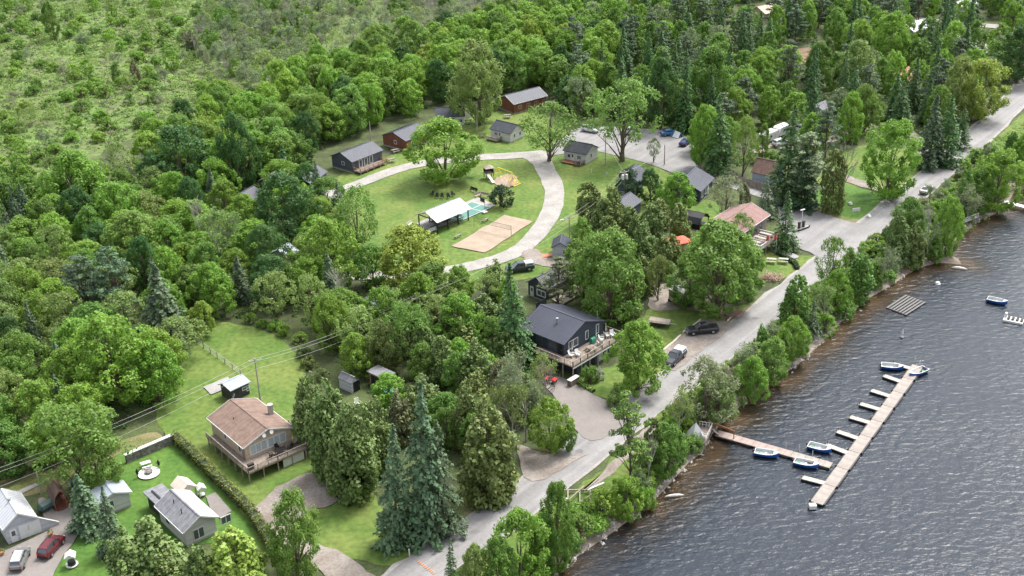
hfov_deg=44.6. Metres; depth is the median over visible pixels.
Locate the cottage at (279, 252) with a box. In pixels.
[268,243,297,266]
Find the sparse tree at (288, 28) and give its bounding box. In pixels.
[275,24,297,44]
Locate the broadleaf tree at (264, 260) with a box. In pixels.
[247,254,296,306]
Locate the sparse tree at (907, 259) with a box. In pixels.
[901,254,910,267]
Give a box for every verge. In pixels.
[421,477,519,544]
[537,447,554,453]
[583,425,655,491]
[720,303,752,321]
[813,206,859,222]
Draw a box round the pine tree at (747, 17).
[731,11,757,44]
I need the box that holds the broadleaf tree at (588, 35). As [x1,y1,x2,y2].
[575,33,604,61]
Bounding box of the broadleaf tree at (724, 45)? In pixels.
[706,41,737,76]
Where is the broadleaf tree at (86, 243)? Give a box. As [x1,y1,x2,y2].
[58,238,112,280]
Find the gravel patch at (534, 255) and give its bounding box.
[522,249,564,266]
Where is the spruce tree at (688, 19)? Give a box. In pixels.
[680,5,698,54]
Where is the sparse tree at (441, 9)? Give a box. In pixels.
[432,6,447,24]
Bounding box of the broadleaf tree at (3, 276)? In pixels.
[0,275,12,315]
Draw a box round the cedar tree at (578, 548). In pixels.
[560,524,581,554]
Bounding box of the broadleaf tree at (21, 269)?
[0,262,55,315]
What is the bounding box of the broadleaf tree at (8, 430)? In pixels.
[0,420,33,478]
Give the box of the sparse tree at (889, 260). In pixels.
[874,245,900,275]
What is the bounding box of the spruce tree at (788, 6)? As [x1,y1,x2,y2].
[781,0,798,38]
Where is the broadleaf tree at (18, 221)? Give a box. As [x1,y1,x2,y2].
[0,214,49,259]
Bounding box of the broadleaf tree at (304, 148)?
[277,131,316,168]
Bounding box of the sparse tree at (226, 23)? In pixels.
[218,14,237,41]
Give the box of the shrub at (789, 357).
[779,351,794,365]
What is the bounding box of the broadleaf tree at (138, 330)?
[125,324,168,367]
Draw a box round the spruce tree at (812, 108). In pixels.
[797,73,820,136]
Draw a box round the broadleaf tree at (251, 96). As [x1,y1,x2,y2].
[232,90,262,121]
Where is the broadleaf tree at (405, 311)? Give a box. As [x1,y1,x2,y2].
[383,300,430,360]
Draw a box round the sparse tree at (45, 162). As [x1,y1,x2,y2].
[38,153,58,173]
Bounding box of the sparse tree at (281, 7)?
[277,0,294,16]
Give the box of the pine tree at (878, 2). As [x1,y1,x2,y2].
[866,0,890,20]
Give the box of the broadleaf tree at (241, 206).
[222,192,266,241]
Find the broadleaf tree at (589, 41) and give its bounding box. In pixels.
[571,36,613,64]
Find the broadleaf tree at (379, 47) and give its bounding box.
[366,42,399,78]
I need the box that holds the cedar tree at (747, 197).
[739,182,751,203]
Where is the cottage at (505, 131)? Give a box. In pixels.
[486,119,524,142]
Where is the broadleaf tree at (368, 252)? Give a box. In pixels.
[352,241,394,289]
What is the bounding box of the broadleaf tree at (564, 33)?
[555,28,578,62]
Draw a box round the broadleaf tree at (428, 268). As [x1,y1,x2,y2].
[412,260,460,311]
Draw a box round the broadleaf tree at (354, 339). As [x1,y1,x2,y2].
[339,332,374,378]
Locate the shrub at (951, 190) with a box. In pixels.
[945,187,956,194]
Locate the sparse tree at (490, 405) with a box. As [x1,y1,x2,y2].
[474,395,509,418]
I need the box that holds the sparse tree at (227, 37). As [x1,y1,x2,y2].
[213,28,235,46]
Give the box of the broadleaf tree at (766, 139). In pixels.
[757,123,770,157]
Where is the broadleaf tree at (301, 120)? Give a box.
[287,110,319,159]
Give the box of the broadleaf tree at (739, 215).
[730,212,755,235]
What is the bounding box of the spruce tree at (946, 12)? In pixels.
[935,0,949,34]
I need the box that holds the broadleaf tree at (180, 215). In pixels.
[173,198,223,234]
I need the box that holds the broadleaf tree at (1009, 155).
[972,147,1023,212]
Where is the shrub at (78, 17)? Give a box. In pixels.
[75,13,88,21]
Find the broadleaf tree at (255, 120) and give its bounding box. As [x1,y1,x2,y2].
[243,117,270,131]
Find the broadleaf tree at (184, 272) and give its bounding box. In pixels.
[168,262,219,309]
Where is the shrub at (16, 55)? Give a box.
[10,50,26,61]
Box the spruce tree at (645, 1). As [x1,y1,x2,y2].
[638,0,651,21]
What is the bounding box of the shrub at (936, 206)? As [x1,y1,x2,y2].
[929,198,941,212]
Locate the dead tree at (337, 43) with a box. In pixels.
[332,38,345,46]
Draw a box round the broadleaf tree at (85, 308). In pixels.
[69,301,128,335]
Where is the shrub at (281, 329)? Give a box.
[276,324,290,337]
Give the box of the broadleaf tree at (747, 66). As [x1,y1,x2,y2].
[728,64,758,101]
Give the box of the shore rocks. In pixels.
[555,188,1013,567]
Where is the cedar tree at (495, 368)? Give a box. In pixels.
[486,356,514,422]
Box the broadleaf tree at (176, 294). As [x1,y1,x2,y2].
[139,278,188,332]
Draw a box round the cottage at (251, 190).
[237,185,257,205]
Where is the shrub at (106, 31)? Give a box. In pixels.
[101,27,115,37]
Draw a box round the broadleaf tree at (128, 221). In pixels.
[97,210,163,275]
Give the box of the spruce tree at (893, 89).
[880,73,910,121]
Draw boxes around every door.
[9,528,18,542]
[18,519,41,538]
[353,380,359,392]
[530,286,533,295]
[558,343,561,354]
[590,355,594,365]
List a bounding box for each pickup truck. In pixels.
[504,259,534,273]
[662,344,686,366]
[685,321,719,335]
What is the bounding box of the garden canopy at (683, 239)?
[665,235,690,244]
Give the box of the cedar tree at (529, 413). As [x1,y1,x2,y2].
[513,372,539,426]
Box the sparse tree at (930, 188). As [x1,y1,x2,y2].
[923,184,938,202]
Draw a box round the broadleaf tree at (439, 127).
[402,115,485,184]
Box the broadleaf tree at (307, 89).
[290,84,322,116]
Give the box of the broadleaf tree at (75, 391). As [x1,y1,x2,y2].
[54,381,115,439]
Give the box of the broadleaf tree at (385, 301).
[359,284,404,335]
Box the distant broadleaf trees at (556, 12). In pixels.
[0,0,1023,380]
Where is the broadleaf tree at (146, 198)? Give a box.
[122,189,165,220]
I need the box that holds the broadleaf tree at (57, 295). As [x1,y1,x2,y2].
[35,290,86,338]
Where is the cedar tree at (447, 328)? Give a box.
[437,309,455,335]
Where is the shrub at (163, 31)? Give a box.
[158,25,175,36]
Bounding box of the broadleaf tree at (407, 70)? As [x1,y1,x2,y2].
[389,62,424,108]
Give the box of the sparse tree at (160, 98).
[154,93,164,109]
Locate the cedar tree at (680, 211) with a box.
[668,201,692,239]
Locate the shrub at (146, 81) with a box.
[136,78,156,90]
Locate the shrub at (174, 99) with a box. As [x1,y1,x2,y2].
[171,97,181,106]
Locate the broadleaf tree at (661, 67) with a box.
[641,57,681,127]
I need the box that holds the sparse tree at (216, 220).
[191,204,241,257]
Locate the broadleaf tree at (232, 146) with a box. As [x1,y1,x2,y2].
[213,111,262,191]
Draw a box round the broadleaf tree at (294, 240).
[289,231,329,257]
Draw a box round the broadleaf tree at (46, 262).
[34,257,73,291]
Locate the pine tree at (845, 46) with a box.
[835,44,854,77]
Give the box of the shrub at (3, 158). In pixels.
[0,156,6,165]
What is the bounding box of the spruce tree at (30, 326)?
[22,300,43,355]
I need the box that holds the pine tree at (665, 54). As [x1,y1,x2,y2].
[658,50,675,99]
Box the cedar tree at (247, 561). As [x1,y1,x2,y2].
[203,524,272,575]
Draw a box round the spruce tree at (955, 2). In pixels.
[942,0,958,21]
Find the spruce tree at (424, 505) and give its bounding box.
[397,381,456,555]
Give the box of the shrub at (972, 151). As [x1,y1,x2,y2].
[966,148,982,158]
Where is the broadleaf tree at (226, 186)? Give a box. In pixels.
[203,177,244,226]
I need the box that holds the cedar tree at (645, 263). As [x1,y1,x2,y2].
[633,255,657,297]
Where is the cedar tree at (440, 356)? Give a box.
[424,335,459,390]
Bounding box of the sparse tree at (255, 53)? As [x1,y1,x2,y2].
[250,48,274,68]
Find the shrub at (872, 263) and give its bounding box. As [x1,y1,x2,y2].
[871,259,885,274]
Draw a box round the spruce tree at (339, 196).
[329,182,349,222]
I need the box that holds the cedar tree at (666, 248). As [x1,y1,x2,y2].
[651,236,675,278]
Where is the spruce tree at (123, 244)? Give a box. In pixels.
[115,227,133,261]
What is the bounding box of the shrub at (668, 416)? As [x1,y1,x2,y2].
[665,412,682,428]
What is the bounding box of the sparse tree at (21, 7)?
[12,3,27,14]
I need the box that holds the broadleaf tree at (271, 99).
[258,96,283,133]
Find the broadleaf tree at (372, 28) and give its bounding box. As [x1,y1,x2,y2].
[360,23,389,52]
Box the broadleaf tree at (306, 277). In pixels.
[290,272,328,319]
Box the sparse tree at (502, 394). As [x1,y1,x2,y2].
[485,380,530,457]
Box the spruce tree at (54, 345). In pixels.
[50,340,72,390]
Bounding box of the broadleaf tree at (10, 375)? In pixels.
[0,367,31,421]
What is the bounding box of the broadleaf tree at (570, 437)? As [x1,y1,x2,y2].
[559,424,578,451]
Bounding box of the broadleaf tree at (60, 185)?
[41,172,67,194]
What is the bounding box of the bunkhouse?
[498,86,553,113]
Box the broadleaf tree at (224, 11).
[211,6,235,35]
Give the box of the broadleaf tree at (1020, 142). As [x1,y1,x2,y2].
[1009,135,1023,170]
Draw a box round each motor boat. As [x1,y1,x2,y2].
[753,447,778,457]
[792,457,818,468]
[806,441,831,452]
[879,362,903,369]
[910,365,929,375]
[986,296,1007,304]
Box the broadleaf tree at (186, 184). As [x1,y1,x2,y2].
[174,175,205,223]
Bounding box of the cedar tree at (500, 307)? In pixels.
[492,294,519,340]
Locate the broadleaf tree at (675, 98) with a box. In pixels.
[662,79,690,117]
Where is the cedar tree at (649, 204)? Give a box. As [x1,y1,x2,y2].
[639,201,655,234]
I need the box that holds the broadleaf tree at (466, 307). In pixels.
[433,290,485,342]
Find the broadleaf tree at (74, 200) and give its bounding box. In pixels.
[54,184,97,235]
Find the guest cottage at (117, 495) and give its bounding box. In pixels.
[91,480,132,513]
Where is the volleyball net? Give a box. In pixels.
[473,217,511,236]
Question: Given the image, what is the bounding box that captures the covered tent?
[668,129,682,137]
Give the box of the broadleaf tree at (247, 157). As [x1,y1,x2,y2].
[226,138,256,179]
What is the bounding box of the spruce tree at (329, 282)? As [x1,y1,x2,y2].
[321,251,340,309]
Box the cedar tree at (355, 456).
[323,398,381,507]
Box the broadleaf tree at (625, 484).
[607,476,644,522]
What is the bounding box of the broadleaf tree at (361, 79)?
[347,71,384,113]
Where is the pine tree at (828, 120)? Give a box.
[806,101,842,161]
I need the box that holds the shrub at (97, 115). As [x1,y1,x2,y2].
[91,109,108,120]
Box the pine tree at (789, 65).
[773,40,804,96]
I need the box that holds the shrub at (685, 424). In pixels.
[680,417,693,432]
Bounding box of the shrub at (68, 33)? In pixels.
[61,29,75,39]
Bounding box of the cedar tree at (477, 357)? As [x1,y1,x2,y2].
[455,337,493,396]
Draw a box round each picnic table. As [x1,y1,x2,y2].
[140,460,151,469]
[584,344,594,350]
[752,235,766,241]
[766,257,776,262]
[778,257,788,263]
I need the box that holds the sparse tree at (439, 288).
[431,271,449,293]
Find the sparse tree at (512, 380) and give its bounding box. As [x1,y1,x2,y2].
[492,344,544,441]
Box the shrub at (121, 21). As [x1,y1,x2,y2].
[115,15,131,26]
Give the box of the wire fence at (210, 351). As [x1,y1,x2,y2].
[196,339,240,373]
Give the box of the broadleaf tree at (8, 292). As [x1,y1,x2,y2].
[0,278,20,316]
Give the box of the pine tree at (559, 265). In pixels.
[536,256,578,303]
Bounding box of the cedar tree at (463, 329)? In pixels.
[448,316,477,350]
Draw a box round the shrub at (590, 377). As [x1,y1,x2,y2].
[578,365,599,386]
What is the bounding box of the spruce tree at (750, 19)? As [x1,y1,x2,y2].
[744,0,755,47]
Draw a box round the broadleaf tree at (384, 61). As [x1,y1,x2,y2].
[363,57,403,105]
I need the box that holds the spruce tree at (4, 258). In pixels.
[0,241,10,277]
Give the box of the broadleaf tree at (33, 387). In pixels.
[0,378,73,440]
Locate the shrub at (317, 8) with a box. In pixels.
[313,2,322,9]
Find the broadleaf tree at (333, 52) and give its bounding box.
[323,46,355,66]
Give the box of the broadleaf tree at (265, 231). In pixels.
[244,222,291,279]
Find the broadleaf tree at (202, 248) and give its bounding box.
[186,240,231,284]
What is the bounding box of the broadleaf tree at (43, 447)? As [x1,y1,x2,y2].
[23,401,83,464]
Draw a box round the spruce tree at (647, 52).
[640,28,653,76]
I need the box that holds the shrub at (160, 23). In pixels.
[154,20,164,30]
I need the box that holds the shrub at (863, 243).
[859,240,876,253]
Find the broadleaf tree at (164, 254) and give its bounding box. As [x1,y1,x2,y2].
[145,245,185,289]
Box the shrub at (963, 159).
[959,158,970,166]
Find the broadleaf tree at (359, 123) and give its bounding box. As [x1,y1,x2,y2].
[331,83,367,135]
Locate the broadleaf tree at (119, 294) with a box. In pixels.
[94,288,152,336]
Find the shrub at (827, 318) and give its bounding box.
[816,311,837,338]
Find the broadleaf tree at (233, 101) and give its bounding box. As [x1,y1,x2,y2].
[222,93,260,132]
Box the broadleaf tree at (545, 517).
[528,510,564,575]
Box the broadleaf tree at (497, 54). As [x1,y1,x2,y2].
[477,47,513,90]
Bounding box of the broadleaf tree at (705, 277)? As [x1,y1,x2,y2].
[664,255,710,307]
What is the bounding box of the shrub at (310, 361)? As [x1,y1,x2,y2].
[299,354,318,369]
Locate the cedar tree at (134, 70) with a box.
[129,59,141,83]
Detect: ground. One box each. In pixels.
[0,0,402,193]
[0,0,1023,575]
[798,47,810,63]
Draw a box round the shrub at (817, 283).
[810,281,824,290]
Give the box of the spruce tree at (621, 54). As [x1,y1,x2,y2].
[611,35,627,91]
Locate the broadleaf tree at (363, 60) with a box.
[345,54,384,80]
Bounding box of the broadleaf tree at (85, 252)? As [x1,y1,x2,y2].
[63,248,109,297]
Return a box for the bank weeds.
[538,124,1023,575]
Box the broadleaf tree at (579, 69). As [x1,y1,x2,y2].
[567,62,596,115]
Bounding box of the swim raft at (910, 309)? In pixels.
[886,295,925,315]
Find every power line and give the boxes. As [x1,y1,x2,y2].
[0,172,625,471]
[2,180,622,485]
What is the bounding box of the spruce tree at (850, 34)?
[841,21,854,51]
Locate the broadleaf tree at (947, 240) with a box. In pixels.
[933,194,966,256]
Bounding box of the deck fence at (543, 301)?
[536,297,545,307]
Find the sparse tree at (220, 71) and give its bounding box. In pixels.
[213,68,226,79]
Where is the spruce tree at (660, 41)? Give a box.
[652,31,669,59]
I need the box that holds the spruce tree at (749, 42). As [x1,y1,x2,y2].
[743,23,755,68]
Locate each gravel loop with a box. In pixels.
[318,150,542,197]
[335,151,563,279]
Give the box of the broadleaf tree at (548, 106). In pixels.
[518,100,581,161]
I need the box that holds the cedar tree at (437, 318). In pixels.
[420,290,441,324]
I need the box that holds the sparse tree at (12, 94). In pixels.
[6,90,20,104]
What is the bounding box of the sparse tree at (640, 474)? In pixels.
[631,470,652,488]
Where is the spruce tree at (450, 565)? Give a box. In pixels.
[444,540,458,575]
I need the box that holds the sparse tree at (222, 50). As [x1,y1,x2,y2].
[214,44,238,74]
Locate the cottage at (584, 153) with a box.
[561,140,598,165]
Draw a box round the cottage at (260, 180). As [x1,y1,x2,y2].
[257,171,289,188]
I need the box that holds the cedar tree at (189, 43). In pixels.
[185,28,197,50]
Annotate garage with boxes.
[0,488,58,543]
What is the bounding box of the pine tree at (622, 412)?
[608,390,658,475]
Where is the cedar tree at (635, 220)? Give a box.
[626,212,641,250]
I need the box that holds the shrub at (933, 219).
[928,213,936,224]
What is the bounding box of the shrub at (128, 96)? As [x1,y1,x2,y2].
[123,92,134,105]
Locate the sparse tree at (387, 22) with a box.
[381,18,393,30]
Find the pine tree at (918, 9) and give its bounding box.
[910,0,930,19]
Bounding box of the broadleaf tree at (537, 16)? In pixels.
[524,11,556,48]
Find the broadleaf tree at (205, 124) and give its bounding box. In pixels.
[175,117,219,166]
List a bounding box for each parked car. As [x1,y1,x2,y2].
[8,546,30,571]
[36,534,65,558]
[581,125,599,132]
[660,129,677,135]
[679,138,691,145]
[771,137,788,146]
[919,185,928,193]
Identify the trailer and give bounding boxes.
[647,317,675,326]
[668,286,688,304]
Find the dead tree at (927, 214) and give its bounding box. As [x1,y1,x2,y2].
[922,204,941,260]
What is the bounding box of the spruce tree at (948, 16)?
[941,8,955,51]
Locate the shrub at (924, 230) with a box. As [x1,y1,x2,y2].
[923,226,930,239]
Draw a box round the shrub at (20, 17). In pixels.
[14,15,30,25]
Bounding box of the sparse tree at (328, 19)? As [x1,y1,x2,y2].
[324,14,339,37]
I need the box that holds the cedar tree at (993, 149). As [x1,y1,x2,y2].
[985,144,1000,182]
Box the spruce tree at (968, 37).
[952,23,973,63]
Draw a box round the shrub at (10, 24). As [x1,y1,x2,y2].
[4,21,15,31]
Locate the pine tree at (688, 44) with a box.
[674,31,697,78]
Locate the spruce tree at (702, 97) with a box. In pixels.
[696,64,709,112]
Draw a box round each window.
[106,500,114,509]
[192,526,204,540]
[220,513,231,525]
[249,439,267,455]
[267,431,286,448]
[359,159,362,167]
[364,157,367,165]
[369,155,372,163]
[536,288,545,297]
[536,335,542,345]
[548,340,555,350]
[568,337,577,349]
[585,330,588,339]
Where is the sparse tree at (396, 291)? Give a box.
[382,283,409,316]
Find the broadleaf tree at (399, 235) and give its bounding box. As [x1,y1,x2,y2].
[375,222,448,297]
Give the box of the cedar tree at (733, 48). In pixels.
[724,36,735,57]
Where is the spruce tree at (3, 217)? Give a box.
[0,200,12,251]
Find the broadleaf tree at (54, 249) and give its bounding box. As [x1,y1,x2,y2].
[32,224,72,273]
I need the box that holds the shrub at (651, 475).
[633,468,656,489]
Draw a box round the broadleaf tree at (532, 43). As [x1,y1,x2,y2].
[523,37,552,77]
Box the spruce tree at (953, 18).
[944,2,959,39]
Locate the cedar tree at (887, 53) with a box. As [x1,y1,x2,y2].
[882,50,895,63]
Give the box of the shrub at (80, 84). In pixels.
[74,80,90,89]
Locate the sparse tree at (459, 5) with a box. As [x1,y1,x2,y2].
[449,1,469,14]
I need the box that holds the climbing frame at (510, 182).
[508,175,520,187]
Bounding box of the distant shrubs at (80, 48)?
[0,0,309,64]
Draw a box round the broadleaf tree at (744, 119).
[731,115,761,175]
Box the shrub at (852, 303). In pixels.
[836,299,857,315]
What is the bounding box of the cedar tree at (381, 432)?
[359,395,399,477]
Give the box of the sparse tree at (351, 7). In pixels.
[346,4,356,23]
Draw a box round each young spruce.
[757,181,777,219]
[806,301,822,339]
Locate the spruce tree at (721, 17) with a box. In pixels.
[715,2,726,36]
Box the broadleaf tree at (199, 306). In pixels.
[187,300,215,335]
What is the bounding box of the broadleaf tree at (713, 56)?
[682,45,742,119]
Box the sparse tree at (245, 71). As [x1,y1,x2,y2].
[234,59,255,85]
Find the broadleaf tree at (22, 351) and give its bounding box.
[0,328,52,389]
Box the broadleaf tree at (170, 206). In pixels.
[154,197,195,236]
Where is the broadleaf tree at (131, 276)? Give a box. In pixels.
[96,262,140,299]
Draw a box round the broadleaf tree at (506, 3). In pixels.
[494,0,519,16]
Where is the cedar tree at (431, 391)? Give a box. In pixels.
[405,373,444,413]
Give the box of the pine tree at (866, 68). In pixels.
[856,63,883,114]
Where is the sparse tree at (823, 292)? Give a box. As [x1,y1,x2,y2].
[808,284,836,316]
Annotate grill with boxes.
[247,462,253,470]
[590,336,595,343]
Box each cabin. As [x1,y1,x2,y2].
[541,234,570,258]
[889,66,914,89]
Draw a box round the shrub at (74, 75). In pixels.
[64,69,83,82]
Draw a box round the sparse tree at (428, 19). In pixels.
[421,15,441,26]
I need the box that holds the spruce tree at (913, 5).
[904,0,920,16]
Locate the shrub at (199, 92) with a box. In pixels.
[194,90,205,102]
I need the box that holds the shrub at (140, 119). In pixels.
[130,115,145,129]
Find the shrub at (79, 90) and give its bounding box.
[72,86,89,99]
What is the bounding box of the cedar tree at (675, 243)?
[664,234,681,266]
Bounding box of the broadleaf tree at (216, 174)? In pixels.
[195,156,241,200]
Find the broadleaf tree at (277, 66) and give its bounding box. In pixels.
[259,59,295,99]
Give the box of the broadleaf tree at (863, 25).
[840,18,873,45]
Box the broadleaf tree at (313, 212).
[283,188,325,227]
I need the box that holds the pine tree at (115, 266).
[80,245,148,313]
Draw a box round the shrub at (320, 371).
[313,368,330,382]
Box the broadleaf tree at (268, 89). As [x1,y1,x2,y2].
[253,81,281,107]
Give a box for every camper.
[758,128,778,141]
[773,122,791,135]
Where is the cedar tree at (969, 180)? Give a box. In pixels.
[955,166,976,222]
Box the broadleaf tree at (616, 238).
[573,225,646,326]
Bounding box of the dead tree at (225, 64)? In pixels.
[220,58,228,79]
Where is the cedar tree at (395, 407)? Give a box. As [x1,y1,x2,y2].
[386,388,415,447]
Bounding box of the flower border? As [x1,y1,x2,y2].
[577,378,595,392]
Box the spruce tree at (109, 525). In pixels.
[94,486,119,560]
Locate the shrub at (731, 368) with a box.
[725,366,739,380]
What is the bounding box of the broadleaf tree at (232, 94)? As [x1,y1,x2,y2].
[217,90,248,115]
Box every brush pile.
[718,306,746,319]
[758,270,789,281]
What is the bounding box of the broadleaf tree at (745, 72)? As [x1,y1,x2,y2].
[726,68,764,112]
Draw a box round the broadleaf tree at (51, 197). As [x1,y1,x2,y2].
[33,193,75,224]
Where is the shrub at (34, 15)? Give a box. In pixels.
[30,12,42,20]
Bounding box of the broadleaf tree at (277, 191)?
[269,176,310,207]
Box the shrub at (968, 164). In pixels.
[960,161,973,170]
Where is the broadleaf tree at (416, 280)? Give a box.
[396,271,438,321]
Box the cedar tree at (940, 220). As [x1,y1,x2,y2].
[935,207,946,231]
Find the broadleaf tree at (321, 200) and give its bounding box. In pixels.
[299,195,335,218]
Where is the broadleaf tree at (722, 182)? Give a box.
[707,174,746,214]
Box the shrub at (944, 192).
[933,190,949,200]
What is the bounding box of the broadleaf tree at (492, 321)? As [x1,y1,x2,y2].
[474,315,506,353]
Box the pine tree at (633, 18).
[618,8,639,49]
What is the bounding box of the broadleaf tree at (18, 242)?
[2,236,51,271]
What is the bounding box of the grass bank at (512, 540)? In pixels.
[464,114,1023,575]
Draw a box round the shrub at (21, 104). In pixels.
[15,99,32,112]
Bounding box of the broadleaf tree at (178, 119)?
[165,112,190,126]
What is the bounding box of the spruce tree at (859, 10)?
[855,0,866,38]
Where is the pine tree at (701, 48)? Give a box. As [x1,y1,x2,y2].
[685,40,710,90]
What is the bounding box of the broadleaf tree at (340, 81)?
[329,75,362,121]
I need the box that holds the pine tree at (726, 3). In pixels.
[711,0,737,28]
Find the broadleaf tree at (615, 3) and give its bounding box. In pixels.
[599,0,629,27]
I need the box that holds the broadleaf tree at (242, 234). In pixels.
[228,218,285,260]
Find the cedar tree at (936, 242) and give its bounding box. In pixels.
[924,230,944,263]
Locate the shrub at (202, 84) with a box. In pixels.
[200,82,208,90]
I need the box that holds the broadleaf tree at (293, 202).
[252,169,324,243]
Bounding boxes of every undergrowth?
[0,159,542,479]
[172,0,1016,171]
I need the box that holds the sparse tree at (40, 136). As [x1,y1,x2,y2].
[34,127,50,146]
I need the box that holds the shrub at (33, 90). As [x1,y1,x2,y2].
[24,83,40,95]
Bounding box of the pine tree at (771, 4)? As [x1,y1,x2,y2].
[763,0,784,22]
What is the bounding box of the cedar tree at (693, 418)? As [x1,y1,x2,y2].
[680,400,696,426]
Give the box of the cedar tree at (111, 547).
[101,524,145,575]
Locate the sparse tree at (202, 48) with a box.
[195,43,210,67]
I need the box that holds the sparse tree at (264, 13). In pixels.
[258,9,273,20]
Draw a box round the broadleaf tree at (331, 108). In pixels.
[311,101,352,140]
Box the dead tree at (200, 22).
[194,15,204,40]
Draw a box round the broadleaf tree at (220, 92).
[204,84,233,129]
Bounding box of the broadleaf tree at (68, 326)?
[49,316,103,372]
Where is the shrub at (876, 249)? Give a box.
[867,242,885,257]
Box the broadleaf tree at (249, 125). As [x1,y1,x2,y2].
[235,121,258,161]
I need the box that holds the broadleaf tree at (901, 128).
[859,118,924,199]
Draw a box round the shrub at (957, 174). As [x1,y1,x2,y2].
[953,170,963,179]
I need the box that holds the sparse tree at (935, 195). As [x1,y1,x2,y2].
[930,190,948,199]
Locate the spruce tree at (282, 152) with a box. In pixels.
[273,145,291,190]
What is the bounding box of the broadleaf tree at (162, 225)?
[143,218,186,269]
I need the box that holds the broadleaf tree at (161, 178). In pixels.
[150,171,185,211]
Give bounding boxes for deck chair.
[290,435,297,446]
[574,348,580,357]
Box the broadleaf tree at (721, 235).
[678,217,766,317]
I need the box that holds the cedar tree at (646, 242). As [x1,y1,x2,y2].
[632,219,657,268]
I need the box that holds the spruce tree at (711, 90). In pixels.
[704,66,715,124]
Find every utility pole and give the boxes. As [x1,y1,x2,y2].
[36,471,42,493]
[248,358,261,400]
[560,216,573,237]
[620,170,628,193]
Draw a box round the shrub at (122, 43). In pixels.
[115,38,127,49]
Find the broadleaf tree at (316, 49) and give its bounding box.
[304,42,328,84]
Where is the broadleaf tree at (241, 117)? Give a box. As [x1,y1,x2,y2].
[235,113,251,128]
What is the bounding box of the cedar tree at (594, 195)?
[575,181,602,226]
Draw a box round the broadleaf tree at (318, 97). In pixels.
[302,92,332,133]
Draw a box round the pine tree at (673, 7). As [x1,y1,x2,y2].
[668,0,690,37]
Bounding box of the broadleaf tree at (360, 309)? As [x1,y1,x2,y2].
[331,304,379,347]
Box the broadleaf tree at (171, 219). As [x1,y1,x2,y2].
[155,214,185,245]
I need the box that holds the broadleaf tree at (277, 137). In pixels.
[260,130,303,170]
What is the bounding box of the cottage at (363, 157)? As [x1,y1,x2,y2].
[331,140,386,174]
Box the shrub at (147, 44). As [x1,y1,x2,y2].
[137,41,153,51]
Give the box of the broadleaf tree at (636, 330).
[601,318,671,397]
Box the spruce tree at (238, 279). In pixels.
[227,255,255,307]
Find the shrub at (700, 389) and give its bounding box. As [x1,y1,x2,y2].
[692,386,715,408]
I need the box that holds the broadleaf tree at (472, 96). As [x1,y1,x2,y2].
[462,59,492,98]
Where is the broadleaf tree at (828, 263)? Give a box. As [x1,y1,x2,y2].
[814,234,849,285]
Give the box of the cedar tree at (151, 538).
[111,515,187,575]
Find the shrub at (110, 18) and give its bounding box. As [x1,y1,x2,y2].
[105,16,115,24]
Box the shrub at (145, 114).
[134,110,156,120]
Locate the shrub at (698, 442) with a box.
[685,432,704,453]
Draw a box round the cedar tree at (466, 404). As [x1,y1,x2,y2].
[447,381,479,453]
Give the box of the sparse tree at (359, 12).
[354,7,369,23]
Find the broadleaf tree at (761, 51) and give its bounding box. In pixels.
[748,46,775,91]
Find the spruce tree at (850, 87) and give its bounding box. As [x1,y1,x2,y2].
[842,60,862,125]
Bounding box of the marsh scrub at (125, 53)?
[0,0,348,181]
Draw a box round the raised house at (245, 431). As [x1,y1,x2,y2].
[205,398,310,482]
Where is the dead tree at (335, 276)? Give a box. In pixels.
[327,268,348,287]
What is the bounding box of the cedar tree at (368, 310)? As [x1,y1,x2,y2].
[359,304,385,343]
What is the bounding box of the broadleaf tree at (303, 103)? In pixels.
[293,95,322,146]
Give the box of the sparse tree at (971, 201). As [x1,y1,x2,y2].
[952,183,984,223]
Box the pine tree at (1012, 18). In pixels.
[1003,0,1023,30]
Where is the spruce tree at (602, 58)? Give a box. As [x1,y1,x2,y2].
[597,40,609,99]
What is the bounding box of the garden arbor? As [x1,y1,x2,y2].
[170,476,196,495]
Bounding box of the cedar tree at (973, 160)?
[970,150,981,164]
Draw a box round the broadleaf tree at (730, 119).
[707,115,742,159]
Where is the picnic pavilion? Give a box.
[416,198,470,233]
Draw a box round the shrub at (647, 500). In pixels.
[633,486,656,510]
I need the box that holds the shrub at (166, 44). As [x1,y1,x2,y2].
[159,42,176,50]
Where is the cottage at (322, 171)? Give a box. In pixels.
[296,165,327,186]
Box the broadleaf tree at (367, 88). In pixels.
[353,82,385,125]
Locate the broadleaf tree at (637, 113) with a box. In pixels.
[628,77,662,118]
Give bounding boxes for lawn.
[0,432,161,496]
[53,445,252,575]
[156,321,418,565]
[325,111,674,302]
[571,300,756,399]
[669,200,724,221]
[745,246,814,279]
[804,186,883,218]
[816,136,951,188]
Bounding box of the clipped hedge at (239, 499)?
[170,429,279,555]
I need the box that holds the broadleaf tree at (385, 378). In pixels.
[370,372,405,414]
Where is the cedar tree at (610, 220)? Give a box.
[599,216,619,251]
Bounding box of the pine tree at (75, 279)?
[59,254,111,315]
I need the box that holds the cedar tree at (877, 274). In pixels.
[871,262,882,290]
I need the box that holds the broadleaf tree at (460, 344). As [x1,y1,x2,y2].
[444,337,471,374]
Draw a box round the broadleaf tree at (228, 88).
[201,78,247,117]
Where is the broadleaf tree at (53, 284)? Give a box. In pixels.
[34,277,79,318]
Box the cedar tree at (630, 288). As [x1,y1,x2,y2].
[620,281,642,321]
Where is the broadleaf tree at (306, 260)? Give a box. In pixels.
[284,253,329,301]
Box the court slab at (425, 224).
[417,197,494,230]
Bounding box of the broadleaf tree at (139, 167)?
[135,155,169,188]
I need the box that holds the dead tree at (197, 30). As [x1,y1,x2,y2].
[191,25,204,42]
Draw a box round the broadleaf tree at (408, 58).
[399,53,428,92]
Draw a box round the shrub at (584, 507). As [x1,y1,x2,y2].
[572,500,603,523]

